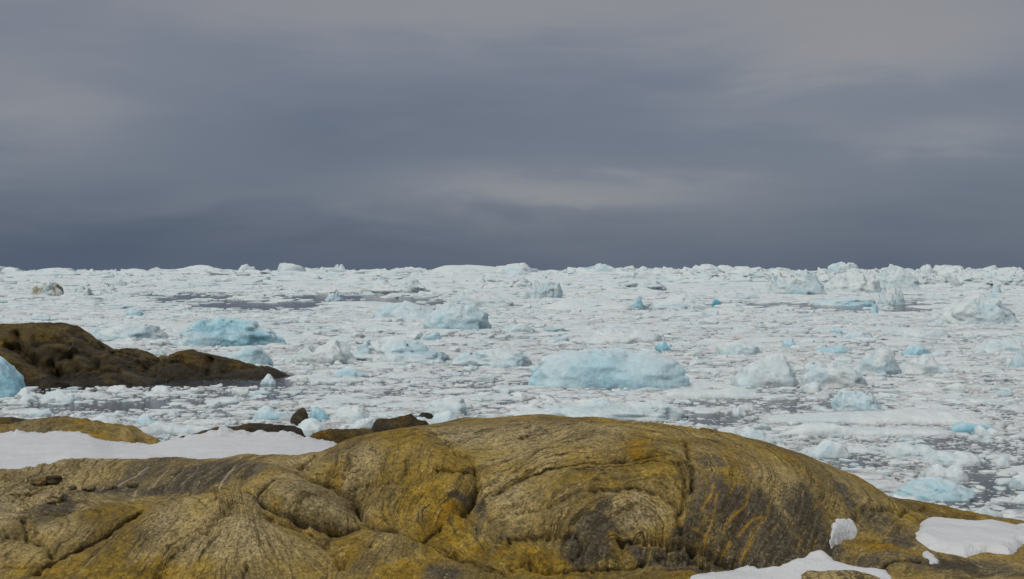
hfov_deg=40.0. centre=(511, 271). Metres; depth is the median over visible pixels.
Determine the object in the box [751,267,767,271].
ice floe
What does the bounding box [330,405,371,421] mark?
growler
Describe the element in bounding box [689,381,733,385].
ice floe
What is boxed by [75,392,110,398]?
ice floe
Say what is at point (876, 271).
iceberg
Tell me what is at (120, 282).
ice floe
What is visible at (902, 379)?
ice floe
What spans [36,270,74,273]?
ice floe
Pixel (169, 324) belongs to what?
ice floe
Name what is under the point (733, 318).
ice floe
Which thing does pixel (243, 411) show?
ice floe
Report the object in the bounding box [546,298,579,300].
ice floe
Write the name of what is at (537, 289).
iceberg
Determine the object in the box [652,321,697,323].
ice floe
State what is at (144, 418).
growler
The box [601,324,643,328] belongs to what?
ice floe
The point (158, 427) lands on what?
ice floe
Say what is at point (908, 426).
ice floe
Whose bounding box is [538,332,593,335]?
ice floe
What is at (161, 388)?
ice floe
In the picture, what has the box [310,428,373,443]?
rock ledge
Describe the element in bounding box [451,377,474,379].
ice floe
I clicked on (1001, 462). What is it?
iceberg
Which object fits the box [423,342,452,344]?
ice floe
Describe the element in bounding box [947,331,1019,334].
ice floe
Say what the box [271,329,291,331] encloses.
ice floe
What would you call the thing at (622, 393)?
ice floe
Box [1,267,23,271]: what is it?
ice floe
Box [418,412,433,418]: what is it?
rock boulder
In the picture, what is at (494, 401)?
ice floe
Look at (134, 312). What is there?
iceberg
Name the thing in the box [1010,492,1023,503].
ice floe
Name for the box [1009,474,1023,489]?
ice floe
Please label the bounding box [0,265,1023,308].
pack ice
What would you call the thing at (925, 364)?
iceberg
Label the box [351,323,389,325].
ice floe
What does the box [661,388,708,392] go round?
ice floe
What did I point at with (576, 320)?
ice floe
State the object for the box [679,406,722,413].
ice floe
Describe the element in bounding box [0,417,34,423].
rock ledge
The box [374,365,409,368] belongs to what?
ice floe
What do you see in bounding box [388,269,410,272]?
ice floe
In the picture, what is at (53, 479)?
loose stone
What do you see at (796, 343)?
ice floe
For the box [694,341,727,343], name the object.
ice floe
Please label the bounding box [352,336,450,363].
iceberg
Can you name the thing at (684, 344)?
ice floe
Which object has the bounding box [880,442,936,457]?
ice floe
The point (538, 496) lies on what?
rock outcrop
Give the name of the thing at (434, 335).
iceberg
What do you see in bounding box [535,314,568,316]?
ice floe
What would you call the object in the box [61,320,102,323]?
ice floe
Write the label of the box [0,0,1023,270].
sky
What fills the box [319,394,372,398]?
ice floe
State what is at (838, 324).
ice floe
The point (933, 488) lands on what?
growler
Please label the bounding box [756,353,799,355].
ice floe
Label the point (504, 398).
ice floe
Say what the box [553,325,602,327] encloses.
ice floe
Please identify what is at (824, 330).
ice floe
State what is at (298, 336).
ice floe
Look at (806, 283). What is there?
iceberg
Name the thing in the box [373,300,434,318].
iceberg
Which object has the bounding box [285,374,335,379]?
ice floe
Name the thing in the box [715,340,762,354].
iceberg
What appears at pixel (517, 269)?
iceberg
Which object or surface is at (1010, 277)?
iceberg
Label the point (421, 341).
ice floe
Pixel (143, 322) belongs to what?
ice floe
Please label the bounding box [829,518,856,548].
snow patch
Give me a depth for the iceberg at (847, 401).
79.97 m
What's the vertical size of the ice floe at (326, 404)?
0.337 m
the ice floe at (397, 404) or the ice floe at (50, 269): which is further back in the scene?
the ice floe at (50, 269)
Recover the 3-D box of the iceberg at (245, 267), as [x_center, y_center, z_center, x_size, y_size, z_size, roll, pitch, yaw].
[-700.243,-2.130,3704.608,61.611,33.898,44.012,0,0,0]
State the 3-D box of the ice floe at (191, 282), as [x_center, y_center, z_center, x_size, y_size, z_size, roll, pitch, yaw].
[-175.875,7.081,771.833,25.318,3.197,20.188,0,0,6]
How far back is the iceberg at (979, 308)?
210.71 m
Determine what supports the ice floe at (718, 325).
on the sea
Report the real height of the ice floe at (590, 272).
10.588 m
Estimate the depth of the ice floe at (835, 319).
226.79 m
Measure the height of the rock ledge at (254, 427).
1.409 m
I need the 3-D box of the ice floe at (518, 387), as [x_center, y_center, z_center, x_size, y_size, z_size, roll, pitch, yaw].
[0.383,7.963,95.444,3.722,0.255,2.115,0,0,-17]
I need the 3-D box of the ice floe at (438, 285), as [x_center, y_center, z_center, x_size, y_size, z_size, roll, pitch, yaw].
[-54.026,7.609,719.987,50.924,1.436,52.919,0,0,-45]
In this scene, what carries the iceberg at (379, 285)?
on the sea
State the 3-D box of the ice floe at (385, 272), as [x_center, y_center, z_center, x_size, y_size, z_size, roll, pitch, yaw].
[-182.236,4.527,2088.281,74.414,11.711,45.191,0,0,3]
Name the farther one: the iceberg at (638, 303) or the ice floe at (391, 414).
the iceberg at (638, 303)
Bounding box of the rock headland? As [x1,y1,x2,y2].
[0,322,289,388]
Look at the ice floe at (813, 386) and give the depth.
92.85 m
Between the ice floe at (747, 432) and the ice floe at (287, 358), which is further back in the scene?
the ice floe at (287, 358)
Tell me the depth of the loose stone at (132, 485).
19.76 m
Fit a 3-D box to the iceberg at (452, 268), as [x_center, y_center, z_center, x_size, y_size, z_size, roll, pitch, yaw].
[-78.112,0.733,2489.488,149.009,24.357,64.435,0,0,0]
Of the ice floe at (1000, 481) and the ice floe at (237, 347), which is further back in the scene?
the ice floe at (237, 347)
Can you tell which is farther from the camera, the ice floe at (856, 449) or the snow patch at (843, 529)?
the ice floe at (856, 449)
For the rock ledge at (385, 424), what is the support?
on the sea
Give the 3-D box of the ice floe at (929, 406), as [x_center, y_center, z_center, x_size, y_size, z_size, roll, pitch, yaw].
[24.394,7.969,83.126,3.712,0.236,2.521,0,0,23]
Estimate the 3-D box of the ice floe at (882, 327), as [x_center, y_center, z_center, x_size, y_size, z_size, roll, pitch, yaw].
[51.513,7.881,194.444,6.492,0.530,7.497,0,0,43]
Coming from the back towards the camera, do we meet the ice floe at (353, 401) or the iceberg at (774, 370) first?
the iceberg at (774, 370)
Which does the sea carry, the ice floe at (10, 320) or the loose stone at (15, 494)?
the ice floe at (10, 320)
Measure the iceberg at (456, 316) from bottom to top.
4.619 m
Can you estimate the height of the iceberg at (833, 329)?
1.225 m
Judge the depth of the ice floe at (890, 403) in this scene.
84.72 m
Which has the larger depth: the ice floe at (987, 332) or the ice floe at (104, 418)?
the ice floe at (987, 332)
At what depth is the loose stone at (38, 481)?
20.24 m
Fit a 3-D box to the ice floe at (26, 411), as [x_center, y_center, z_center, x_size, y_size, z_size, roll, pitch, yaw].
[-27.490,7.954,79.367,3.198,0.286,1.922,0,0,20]
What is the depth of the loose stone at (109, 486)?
19.70 m
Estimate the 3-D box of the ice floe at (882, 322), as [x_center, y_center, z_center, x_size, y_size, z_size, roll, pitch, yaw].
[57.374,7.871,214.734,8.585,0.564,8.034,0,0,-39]
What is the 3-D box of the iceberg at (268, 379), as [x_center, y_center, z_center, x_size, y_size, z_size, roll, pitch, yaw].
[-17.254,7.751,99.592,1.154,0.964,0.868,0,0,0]
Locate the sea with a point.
(155, 403)
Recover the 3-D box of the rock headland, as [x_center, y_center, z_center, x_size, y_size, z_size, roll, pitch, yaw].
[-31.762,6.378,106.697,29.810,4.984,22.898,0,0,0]
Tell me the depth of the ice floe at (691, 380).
101.58 m
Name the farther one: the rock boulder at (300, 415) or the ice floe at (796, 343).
the ice floe at (796, 343)
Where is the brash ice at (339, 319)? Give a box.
[0,303,1023,520]
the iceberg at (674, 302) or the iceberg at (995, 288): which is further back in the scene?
the iceberg at (995, 288)
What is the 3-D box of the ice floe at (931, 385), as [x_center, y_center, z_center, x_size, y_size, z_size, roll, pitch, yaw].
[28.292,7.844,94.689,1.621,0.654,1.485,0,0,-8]
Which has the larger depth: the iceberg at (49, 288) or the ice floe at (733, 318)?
the iceberg at (49, 288)
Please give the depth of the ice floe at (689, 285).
726.65 m
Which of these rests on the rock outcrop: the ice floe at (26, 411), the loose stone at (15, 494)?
the loose stone at (15, 494)
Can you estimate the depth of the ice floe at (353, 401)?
85.02 m
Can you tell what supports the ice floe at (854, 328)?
on the sea
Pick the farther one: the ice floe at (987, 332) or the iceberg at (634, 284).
the iceberg at (634, 284)
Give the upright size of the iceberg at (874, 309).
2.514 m
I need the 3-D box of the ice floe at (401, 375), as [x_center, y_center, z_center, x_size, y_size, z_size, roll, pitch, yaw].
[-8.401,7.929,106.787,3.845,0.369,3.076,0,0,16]
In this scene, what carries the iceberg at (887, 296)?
on the sea
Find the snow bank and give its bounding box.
[0,425,336,468]
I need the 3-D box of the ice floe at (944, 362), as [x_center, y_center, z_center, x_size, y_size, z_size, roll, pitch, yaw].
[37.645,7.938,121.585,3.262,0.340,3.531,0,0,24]
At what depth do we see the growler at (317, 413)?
75.49 m
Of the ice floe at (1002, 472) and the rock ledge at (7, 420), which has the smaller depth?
the ice floe at (1002, 472)
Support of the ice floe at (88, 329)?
on the sea
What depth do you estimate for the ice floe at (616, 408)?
75.56 m
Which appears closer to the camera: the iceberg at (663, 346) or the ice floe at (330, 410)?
the ice floe at (330, 410)
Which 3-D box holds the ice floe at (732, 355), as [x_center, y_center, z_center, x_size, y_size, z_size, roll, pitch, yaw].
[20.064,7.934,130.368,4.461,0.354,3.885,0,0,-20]
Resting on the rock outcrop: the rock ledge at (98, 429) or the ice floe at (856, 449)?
the rock ledge at (98, 429)
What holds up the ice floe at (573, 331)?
on the sea
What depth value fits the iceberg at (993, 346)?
136.77 m
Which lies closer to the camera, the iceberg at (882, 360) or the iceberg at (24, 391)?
the iceberg at (24, 391)
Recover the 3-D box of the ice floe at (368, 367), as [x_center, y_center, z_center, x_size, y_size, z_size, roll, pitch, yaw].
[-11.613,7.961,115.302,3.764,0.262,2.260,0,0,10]
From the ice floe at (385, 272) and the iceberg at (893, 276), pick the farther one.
the ice floe at (385, 272)
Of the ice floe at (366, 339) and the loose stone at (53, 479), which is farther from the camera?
the ice floe at (366, 339)
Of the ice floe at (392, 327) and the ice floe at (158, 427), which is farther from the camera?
the ice floe at (392, 327)
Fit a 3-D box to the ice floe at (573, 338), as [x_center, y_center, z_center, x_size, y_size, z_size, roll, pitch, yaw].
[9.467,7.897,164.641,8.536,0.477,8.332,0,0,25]
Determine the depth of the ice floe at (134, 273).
2161.87 m
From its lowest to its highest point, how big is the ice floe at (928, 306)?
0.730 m
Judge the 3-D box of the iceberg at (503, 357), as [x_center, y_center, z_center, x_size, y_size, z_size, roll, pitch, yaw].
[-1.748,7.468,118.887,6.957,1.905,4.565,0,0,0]
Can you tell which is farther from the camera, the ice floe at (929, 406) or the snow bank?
the ice floe at (929, 406)
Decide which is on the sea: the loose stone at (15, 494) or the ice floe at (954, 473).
the ice floe at (954, 473)
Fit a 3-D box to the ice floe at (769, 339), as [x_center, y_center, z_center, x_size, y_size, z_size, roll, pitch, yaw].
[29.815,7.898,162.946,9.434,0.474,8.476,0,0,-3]
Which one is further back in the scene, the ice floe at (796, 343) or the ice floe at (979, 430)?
the ice floe at (796, 343)
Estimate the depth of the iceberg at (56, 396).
85.91 m
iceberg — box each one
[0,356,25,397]
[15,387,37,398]
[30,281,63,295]
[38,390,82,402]
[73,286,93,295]
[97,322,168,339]
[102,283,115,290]
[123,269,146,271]
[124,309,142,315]
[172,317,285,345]
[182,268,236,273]
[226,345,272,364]
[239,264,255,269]
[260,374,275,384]
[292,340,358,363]
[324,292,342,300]
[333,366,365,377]
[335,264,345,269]
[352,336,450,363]
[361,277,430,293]
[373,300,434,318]
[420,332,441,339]
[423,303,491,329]
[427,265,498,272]
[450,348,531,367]
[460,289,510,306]
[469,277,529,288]
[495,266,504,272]
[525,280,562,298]
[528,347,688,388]
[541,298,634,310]
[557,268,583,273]
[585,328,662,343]
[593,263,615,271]
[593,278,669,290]
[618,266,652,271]
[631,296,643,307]
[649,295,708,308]
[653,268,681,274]
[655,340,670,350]
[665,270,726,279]
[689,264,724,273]
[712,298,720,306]
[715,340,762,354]
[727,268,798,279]
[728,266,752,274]
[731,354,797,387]
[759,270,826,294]
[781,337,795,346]
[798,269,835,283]
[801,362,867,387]
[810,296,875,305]
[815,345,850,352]
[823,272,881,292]
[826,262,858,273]
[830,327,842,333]
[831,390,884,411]
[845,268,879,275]
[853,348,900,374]
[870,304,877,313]
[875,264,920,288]
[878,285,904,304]
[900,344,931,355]
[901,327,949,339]
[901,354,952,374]
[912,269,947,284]
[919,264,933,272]
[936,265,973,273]
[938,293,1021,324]
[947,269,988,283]
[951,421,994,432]
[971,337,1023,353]
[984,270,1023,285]
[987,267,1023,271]
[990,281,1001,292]
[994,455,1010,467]
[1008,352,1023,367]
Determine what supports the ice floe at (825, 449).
on the sea
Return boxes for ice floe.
[0,320,27,321]
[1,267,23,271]
[1,409,39,414]
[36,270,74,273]
[37,268,80,273]
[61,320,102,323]
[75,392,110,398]
[84,328,106,330]
[91,415,118,423]
[102,279,126,285]
[103,341,144,344]
[108,321,157,323]
[111,302,163,304]
[113,272,143,274]
[141,391,194,394]
[147,421,210,434]
[150,323,187,325]
[150,385,172,391]
[159,325,190,328]
[166,332,180,335]
[173,313,218,314]
[177,281,206,282]
[180,265,212,271]
[189,315,220,317]
[204,397,248,402]
[211,285,244,286]
[219,346,244,349]
[229,410,256,413]
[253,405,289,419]
[269,315,311,318]
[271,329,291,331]
[272,284,319,284]
[272,357,292,359]
[276,334,332,339]
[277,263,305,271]
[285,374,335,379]
[286,340,313,343]
[296,271,328,275]
[297,402,343,408]
[312,398,367,403]
[318,304,373,306]
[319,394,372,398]
[320,377,364,381]
[323,409,336,413]
[325,301,388,303]
[343,306,382,308]
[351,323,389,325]
[353,338,379,340]
[355,366,383,368]
[357,385,392,388]
[358,325,391,325]
[361,326,419,329]
[361,362,396,366]
[366,270,401,274]
[368,398,413,403]
[369,412,399,417]
[374,339,434,342]
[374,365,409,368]
[376,372,423,377]
[377,402,421,407]
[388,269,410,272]
[392,397,418,400]
[394,329,465,332]
[423,285,451,286]
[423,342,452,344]
[430,388,483,392]
[440,338,502,342]
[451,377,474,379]
[456,394,484,396]
[460,397,499,402]
[470,393,510,395]
[480,367,499,369]
[481,395,526,400]
[489,322,509,325]
[493,386,533,389]
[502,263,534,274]
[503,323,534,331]
[504,394,691,421]
[514,385,544,386]
[515,319,541,321]
[532,391,562,394]
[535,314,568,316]
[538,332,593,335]
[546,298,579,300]
[550,316,592,318]
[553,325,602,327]
[559,331,593,332]
[564,319,587,321]
[569,337,589,340]
[573,271,609,274]
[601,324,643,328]
[606,391,643,394]
[628,329,652,330]
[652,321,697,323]
[660,343,700,345]
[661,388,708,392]
[663,312,686,314]
[664,284,724,285]
[665,387,762,398]
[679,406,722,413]
[687,368,739,371]
[689,379,714,381]
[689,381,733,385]
[690,324,733,327]
[692,384,736,388]
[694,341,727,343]
[711,354,743,357]
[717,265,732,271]
[718,317,751,319]
[718,426,785,445]
[735,337,801,341]
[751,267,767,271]
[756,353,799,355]
[758,295,781,296]
[762,409,994,424]
[765,342,835,346]
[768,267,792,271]
[771,425,793,429]
[779,422,955,436]
[798,382,821,391]
[799,439,850,458]
[806,324,868,326]
[809,338,855,341]
[811,329,848,332]
[812,326,863,329]
[813,318,852,320]
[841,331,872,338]
[847,446,877,452]
[857,329,906,330]
[864,326,898,328]
[868,380,906,384]
[871,321,910,323]
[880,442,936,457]
[884,401,940,405]
[887,377,914,381]
[894,327,949,329]
[894,385,949,392]
[897,403,951,407]
[897,425,925,427]
[906,305,946,307]
[918,464,968,481]
[920,383,939,386]
[920,451,981,466]
[925,394,960,396]
[936,361,963,364]
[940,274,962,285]
[940,397,1011,404]
[944,383,966,390]
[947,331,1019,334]
[953,360,979,363]
[957,367,1003,371]
[973,425,999,435]
[994,478,1010,484]
[995,468,1023,475]
[997,371,1023,374]
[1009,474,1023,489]
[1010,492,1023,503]
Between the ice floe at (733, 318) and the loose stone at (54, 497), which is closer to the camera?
the loose stone at (54, 497)
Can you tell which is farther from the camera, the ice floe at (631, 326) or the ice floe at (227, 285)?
the ice floe at (227, 285)
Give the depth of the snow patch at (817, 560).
17.16 m
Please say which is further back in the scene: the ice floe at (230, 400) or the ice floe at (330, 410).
the ice floe at (230, 400)
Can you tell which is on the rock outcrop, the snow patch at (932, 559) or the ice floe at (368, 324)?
the snow patch at (932, 559)
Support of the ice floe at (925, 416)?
on the sea
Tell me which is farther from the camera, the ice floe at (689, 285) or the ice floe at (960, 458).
the ice floe at (689, 285)
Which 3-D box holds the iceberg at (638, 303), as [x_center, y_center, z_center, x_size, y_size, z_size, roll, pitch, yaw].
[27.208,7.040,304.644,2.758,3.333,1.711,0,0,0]
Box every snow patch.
[690,550,890,578]
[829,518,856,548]
[915,517,1023,557]
[922,551,938,563]
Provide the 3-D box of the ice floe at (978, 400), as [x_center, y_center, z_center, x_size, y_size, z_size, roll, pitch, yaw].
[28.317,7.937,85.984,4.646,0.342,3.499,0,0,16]
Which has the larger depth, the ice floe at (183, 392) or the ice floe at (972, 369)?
the ice floe at (972, 369)
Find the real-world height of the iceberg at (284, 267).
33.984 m
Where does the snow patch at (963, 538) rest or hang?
on the rock outcrop
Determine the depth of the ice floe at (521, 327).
185.31 m
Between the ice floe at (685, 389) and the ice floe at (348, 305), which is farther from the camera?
the ice floe at (348, 305)
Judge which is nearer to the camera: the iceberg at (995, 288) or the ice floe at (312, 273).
the iceberg at (995, 288)
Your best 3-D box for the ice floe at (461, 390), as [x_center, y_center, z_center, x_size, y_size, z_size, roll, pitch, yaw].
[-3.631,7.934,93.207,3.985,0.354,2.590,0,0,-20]
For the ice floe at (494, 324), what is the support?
on the sea
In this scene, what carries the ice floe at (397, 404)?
on the sea
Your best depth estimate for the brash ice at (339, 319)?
114.56 m
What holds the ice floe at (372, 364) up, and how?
on the sea
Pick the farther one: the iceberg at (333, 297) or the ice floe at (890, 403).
the iceberg at (333, 297)
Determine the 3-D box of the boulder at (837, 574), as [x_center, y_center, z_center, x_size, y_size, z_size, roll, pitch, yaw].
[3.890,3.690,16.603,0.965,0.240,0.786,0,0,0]
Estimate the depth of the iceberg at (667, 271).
2277.97 m
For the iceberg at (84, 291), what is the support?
on the sea
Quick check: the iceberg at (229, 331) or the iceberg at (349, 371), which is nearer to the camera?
the iceberg at (349, 371)
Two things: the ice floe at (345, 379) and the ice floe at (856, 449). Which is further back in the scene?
the ice floe at (345, 379)
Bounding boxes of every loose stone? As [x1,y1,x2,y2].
[8,490,29,497]
[30,476,47,485]
[44,492,63,502]
[46,475,61,483]
[59,485,76,490]
[81,485,95,490]
[104,483,116,489]
[126,482,138,487]
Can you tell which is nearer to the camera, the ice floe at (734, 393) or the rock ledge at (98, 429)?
the rock ledge at (98, 429)
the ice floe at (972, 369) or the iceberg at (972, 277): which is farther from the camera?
the iceberg at (972, 277)
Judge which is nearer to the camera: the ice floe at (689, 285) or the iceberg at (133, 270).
the ice floe at (689, 285)
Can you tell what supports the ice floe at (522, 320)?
on the sea
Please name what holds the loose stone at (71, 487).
on the rock outcrop
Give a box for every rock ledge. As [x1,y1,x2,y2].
[0,416,160,443]
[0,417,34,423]
[178,423,305,437]
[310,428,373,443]
[371,414,428,431]
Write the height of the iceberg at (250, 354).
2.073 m
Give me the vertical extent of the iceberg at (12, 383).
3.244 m
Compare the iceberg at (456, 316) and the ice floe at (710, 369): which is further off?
the iceberg at (456, 316)
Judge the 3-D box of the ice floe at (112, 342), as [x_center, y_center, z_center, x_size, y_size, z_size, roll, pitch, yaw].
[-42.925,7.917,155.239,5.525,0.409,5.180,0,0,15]
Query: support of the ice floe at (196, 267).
on the sea
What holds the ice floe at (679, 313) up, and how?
on the sea
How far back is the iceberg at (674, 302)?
299.96 m
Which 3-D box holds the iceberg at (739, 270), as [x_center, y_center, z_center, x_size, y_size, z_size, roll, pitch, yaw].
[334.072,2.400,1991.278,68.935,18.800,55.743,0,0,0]
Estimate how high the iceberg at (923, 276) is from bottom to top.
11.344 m
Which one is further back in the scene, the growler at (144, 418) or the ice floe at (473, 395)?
the ice floe at (473, 395)
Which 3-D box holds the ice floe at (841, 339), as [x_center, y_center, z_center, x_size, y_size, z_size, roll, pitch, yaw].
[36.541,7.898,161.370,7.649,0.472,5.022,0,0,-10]
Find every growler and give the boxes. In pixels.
[135,413,155,423]
[297,418,326,436]
[309,406,328,419]
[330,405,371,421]
[348,417,376,428]
[420,396,466,413]
[430,410,456,423]
[891,477,975,500]
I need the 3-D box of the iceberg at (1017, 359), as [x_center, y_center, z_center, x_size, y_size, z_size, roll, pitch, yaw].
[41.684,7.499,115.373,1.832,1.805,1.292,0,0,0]
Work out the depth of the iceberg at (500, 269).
2467.48 m
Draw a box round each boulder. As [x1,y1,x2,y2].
[290,407,308,424]
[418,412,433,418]
[801,570,879,578]
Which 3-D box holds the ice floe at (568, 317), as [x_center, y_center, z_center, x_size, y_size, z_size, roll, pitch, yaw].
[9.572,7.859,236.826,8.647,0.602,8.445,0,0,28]
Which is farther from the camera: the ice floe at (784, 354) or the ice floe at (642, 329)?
the ice floe at (642, 329)
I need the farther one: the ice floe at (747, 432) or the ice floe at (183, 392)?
the ice floe at (183, 392)
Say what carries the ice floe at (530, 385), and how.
on the sea
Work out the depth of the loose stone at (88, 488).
19.54 m
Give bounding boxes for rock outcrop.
[0,414,1023,578]
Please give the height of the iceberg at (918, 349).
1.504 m
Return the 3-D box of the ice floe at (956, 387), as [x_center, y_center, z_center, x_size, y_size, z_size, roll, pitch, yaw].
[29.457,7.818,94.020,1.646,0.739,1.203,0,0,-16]
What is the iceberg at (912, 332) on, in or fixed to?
on the sea
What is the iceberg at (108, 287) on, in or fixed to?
on the sea
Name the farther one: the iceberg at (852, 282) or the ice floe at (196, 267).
the ice floe at (196, 267)
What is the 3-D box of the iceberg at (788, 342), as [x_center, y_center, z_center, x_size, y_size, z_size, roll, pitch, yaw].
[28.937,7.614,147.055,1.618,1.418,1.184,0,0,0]
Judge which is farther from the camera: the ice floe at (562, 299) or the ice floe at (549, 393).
the ice floe at (562, 299)
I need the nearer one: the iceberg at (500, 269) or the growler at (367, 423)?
the growler at (367, 423)
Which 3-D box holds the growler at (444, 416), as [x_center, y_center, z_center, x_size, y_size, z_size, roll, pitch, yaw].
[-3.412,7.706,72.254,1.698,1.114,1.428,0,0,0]
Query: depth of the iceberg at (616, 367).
96.46 m
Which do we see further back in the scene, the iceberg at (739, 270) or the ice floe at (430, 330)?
the iceberg at (739, 270)
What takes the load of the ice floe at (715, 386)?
on the sea
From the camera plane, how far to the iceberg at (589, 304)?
283.19 m
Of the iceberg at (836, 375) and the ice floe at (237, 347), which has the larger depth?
the ice floe at (237, 347)
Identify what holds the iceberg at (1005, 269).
on the sea
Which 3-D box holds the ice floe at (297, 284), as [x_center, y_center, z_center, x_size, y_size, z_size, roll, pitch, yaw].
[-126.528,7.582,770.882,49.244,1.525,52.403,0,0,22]
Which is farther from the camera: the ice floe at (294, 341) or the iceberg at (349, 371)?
the ice floe at (294, 341)
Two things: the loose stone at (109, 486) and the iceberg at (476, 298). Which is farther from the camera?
the iceberg at (476, 298)
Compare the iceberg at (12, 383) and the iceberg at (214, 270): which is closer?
the iceberg at (12, 383)
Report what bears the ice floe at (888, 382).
on the sea
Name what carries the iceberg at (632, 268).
on the sea
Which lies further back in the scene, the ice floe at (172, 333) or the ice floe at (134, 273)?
the ice floe at (134, 273)
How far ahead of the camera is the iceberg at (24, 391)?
88.31 m
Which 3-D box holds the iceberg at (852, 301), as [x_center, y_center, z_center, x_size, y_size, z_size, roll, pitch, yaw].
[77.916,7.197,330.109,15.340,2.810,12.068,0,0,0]
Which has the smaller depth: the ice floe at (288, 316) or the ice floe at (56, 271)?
the ice floe at (288, 316)
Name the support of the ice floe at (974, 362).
on the sea
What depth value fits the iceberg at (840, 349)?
137.60 m
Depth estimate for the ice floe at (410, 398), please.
87.07 m
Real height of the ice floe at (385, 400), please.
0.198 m
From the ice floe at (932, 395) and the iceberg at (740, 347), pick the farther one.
the iceberg at (740, 347)
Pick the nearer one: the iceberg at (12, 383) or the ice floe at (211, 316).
the iceberg at (12, 383)
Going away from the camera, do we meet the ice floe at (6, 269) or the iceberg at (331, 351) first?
the iceberg at (331, 351)
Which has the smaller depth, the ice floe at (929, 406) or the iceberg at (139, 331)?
the ice floe at (929, 406)
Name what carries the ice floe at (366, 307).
on the sea
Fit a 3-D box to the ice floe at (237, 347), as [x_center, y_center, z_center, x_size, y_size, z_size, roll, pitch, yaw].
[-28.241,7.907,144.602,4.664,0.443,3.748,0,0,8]
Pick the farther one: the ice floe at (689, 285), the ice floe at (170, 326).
the ice floe at (689, 285)
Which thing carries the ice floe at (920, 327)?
on the sea
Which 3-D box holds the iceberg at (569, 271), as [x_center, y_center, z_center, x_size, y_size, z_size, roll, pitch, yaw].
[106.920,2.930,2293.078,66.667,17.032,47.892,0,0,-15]
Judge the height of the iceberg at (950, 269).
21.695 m
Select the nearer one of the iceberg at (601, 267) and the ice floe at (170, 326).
the ice floe at (170, 326)
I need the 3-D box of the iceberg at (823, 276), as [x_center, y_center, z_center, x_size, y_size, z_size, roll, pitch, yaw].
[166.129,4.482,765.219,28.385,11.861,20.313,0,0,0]
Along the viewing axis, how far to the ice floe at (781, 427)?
71.13 m
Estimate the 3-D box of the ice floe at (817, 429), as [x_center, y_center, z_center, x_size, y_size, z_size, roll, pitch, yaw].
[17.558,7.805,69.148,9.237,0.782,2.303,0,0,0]
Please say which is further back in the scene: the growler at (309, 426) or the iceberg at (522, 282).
the iceberg at (522, 282)
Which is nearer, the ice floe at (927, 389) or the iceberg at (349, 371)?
the ice floe at (927, 389)
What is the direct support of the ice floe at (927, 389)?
on the sea
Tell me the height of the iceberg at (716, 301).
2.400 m
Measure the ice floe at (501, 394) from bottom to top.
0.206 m
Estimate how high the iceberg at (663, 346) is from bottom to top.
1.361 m
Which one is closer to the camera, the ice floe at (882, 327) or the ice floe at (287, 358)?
the ice floe at (287, 358)
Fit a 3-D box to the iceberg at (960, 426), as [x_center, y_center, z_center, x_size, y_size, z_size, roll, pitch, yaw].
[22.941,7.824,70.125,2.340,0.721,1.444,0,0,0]
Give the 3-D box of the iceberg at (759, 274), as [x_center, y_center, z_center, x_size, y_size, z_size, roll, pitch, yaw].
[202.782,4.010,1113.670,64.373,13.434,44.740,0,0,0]
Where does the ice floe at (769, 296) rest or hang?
on the sea
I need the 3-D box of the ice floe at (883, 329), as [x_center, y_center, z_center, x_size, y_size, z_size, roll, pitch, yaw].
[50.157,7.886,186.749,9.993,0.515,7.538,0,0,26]
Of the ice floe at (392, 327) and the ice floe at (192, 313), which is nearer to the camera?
the ice floe at (392, 327)
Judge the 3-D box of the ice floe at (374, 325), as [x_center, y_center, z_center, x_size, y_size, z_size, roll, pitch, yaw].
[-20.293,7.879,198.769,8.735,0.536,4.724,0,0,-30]
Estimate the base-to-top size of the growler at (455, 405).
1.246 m
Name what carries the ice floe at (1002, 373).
on the sea
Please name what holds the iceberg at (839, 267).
on the sea
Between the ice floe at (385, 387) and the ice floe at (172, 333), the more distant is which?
the ice floe at (172, 333)
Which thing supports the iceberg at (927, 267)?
on the sea
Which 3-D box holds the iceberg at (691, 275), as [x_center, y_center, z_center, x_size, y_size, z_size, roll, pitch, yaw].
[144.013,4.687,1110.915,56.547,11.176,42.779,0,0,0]
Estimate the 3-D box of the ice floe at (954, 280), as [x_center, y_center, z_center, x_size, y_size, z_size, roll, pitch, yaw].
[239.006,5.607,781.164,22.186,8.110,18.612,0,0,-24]
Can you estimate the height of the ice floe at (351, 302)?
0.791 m
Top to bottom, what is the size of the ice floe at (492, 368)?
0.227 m
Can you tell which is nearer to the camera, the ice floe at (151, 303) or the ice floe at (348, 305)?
the ice floe at (348, 305)
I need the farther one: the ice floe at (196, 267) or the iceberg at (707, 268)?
the ice floe at (196, 267)
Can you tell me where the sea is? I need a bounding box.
[0,285,1023,511]
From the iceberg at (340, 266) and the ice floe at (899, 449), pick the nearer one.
the ice floe at (899, 449)
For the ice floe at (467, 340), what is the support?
on the sea
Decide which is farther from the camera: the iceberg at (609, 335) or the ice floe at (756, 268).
the ice floe at (756, 268)

